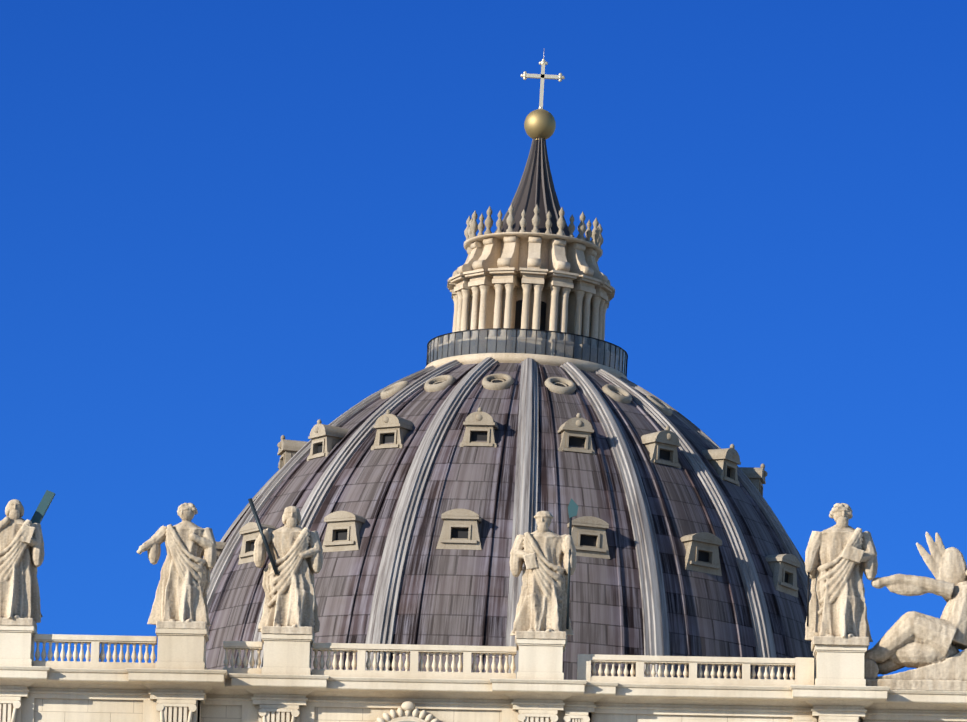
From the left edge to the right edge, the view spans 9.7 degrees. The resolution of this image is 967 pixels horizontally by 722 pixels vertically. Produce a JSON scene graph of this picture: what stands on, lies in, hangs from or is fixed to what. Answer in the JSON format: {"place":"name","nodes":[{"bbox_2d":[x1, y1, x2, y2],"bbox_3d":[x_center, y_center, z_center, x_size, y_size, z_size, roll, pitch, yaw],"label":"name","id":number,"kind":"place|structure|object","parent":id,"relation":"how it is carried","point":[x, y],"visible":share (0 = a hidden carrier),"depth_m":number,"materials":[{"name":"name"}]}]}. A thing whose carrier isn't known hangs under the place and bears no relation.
{"place":"outdoors","nodes":[
{"label":"outdoors","id":0,"kind":"place"},
{"bbox_2d":[0,0,966,676],"label":"sky","id":1,"kind":"structure","parent":0,"point":[227,227],"materials":[{"name":"blue"}]},
{"bbox_2d":[22,697,955,721],"bbox_3d":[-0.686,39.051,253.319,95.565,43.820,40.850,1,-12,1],"label":"facade wall","id":2,"kind":"structure","parent":0,"point":[67,710],"depth_m":238.64,"materials":[{"name":"beige stone"}]},
{"bbox_2d":[0,696,858,721],"bbox_3d":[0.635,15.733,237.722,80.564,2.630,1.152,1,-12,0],"label":"pilaster capitals","id":3,"kind":"object","parent":2,"relation":"attached to","point":[176,710],"visible":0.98,"depth_m":237.94,"materials":[{"name":"stone"}]},
{"bbox_2d":[0,625,866,686],"bbox_3d":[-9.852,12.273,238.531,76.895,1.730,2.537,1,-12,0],"label":"balustrade","id":4,"kind":"object","parent":2,"relation":"on","point":[839,665],"visible":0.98,"depth_m":238.25,"materials":[{"name":"stone"}]},
{"bbox_2d":[0,499,44,630],"bbox_3d":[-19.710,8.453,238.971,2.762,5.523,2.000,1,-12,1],"label":"statue","id":5,"kind":"object","parent":4,"relation":"on","point":[22,553],"visible":0.92,"depth_m":238.57,"materials":[{"name":"stone"}]},
{"bbox_2d":[31,490,54,523],"bbox_3d":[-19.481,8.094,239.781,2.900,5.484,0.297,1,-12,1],"label":"apostle beam","id":6,"kind":"structure","parent":5,"relation":"in","point":[43,506],"depth_m":240.06,"materials":[{"name":"teal metal"}]},
{"bbox_2d":[139,503,216,633],"bbox_3d":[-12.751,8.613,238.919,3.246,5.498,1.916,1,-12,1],"label":"statue","id":7,"kind":"object","parent":4,"relation":"on","point":[180,601],"visible":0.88,"depth_m":238.43,"materials":[{"name":"stone"}]},
{"bbox_2d":[253,506,322,638],"bbox_3d":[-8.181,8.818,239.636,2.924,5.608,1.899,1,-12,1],"label":"statue","id":8,"kind":"object","parent":4,"relation":"on","point":[290,606],"visible":0.88,"depth_m":239.13,"materials":[{"name":"stone"}]},
{"bbox_2d":[248,498,278,574],"bbox_3d":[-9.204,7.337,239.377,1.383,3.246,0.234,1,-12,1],"label":"apostle rod","id":9,"kind":"object","parent":8,"relation":"in","point":[254,511],"visible":1,"depth_m":239.32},
{"bbox_2d":[510,511,576,645],"bbox_3d":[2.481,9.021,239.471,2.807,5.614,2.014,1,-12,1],"label":"statue","id":10,"kind":"object","parent":4,"relation":"on","point":[541,552],"visible":0.85,"depth_m":238.89,"materials":[{"name":"stone"}]},
{"bbox_2d":[566,517,571,628],"bbox_3d":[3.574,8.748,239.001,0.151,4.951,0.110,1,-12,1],"label":"apostle rod","id":11,"kind":"object","parent":10,"relation":"in","point":[568,585],"visible":0.69,"depth_m":238.84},
{"bbox_2d":[568,498,577,517],"bbox_3d":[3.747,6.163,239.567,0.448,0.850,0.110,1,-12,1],"label":"spearhead","id":12,"kind":"object","parent":11,"relation":"attached to","point":[572,508],"visible":1,"depth_m":239.51,"materials":[{"name":"teal metal"}]},
{"bbox_2d":[805,503,877,651],"bbox_3d":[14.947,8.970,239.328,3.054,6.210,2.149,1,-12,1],"label":"statue","id":13,"kind":"object","parent":4,"relation":"on","point":[840,556],"visible":0.85,"depth_m":238.81,"materials":[{"name":"stone"}]},
{"bbox_2d":[807,572,809,626],"bbox_3d":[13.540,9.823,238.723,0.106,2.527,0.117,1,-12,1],"label":"apostle rod","id":14,"kind":"object","parent":13,"relation":"in","point":[808,584],"visible":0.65,"depth_m":238.67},
{"bbox_2d":[0,666,966,721],"bbox_3d":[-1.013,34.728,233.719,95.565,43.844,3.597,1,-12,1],"label":"facade trim","id":15,"kind":"structure","parent":2,"relation":"attached to","point":[406,698],"depth_m":238.02,"materials":[{"name":"beige stone"}]},
{"bbox_2d":[864,532,966,690],"bbox_3d":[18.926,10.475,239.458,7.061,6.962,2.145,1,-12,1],"label":"reclining statue","id":16,"kind":"object","parent":2,"relation":"on","point":[928,647],"visible":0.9,"depth_m":238.47,"materials":[{"name":"beige stone"}]},
{"bbox_2d":[206,363,815,681],"bbox_3d":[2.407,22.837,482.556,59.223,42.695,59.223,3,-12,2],"label":"dome roof","id":17,"kind":"structure","parent":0,"point":[453,596],"depth_m":462.05,"materials":[{"name":"grey metal"}]},
{"bbox_3d":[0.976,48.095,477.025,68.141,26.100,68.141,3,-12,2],"label":"drum","id":18,"kind":"object","parent":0,"visible":0},
{"bbox_2d":[207,357,811,678],"bbox_3d":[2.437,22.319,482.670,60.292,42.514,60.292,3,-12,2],"label":"dome ribs","id":19,"kind":"object","parent":18,"relation":"on","point":[381,623],"visible":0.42,"depth_m":465.28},
{"bbox_2d":[203,373,811,597],"bbox_3d":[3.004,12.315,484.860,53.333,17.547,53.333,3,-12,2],"label":"dormers","id":20,"kind":"object","parent":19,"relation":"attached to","point":[329,437],"visible":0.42,"depth_m":468.18,"materials":[{"name":"stone"}]},
{"bbox_2d":[250,379,787,582],"bbox_3d":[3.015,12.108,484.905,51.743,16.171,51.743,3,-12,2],"label":"dormer openings","id":21,"kind":"object","parent":20,"relation":"attached to","point":[585,540],"visible":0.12,"depth_m":465.89,"materials":[{"name":"black glass"}]},
{"bbox_2d":[425,232,627,379],"bbox_3d":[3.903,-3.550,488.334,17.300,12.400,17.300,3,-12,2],"label":"lantern","id":22,"kind":"object","parent":19,"relation":"on","point":[494,278],"visible":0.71,"depth_m":483.98,"materials":[{"name":"stone"}]},
{"bbox_2d":[426,328,627,376],"bbox_3d":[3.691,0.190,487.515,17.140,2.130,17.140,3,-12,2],"label":"gallery posts","id":23,"kind":"object","parent":22,"relation":"on","point":[626,360],"visible":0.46,"depth_m":481.03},
{"bbox_2d":[427,329,626,375],"bbox_3d":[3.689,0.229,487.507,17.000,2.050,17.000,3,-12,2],"label":"gallery glass","id":24,"kind":"object","parent":23,"relation":"attached to","point":[531,340],"visible":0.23,"depth_m":480.20,"materials":[{"name":"glass"}]},
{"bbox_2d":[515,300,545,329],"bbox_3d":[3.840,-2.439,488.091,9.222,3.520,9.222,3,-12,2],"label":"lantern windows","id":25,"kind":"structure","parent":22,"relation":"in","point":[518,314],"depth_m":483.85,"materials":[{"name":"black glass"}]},
{"bbox_2d":[464,204,603,250],"bbox_3d":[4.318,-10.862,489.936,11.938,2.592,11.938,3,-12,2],"label":"finials","id":26,"kind":"object","parent":22,"relation":"on","point":[473,227],"visible":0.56,"depth_m":485.68,"materials":[{"name":"beige stone"}]},
{"bbox_2d":[501,149,568,235],"bbox_3d":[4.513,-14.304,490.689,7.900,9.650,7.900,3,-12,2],"label":"spire","id":27,"kind":"structure","parent":22,"relation":"on","point":[529,216],"depth_m":488.57,"materials":[{"name":"grey metal"}]},
{"bbox_2d":[494,138,569,235],"bbox_3d":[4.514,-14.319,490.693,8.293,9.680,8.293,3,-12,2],"label":"spire ribs","id":28,"kind":"object","parent":27,"relation":"attached to","point":[540,145],"visible":0.6,"depth_m":490.16,"materials":[{"name":"grey metal"}]},
{"bbox_2d":[524,109,555,139],"bbox_3d":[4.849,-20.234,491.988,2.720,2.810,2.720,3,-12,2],"label":"golden ball","id":29,"kind":"object","parent":22,"relation":"on","point":[539,123],"visible":0.83,"depth_m":491.03,"materials":[{"name":"gold metal"}]},
{"bbox_2d":[520,56,564,109],"bbox_3d":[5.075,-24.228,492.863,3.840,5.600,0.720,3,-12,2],"label":"cross","id":30,"kind":"object","parent":29,"relation":"attached to","point":[542,76],"visible":0.98,"depth_m":492.76,"materials":[{"name":"beige"}]}
]}

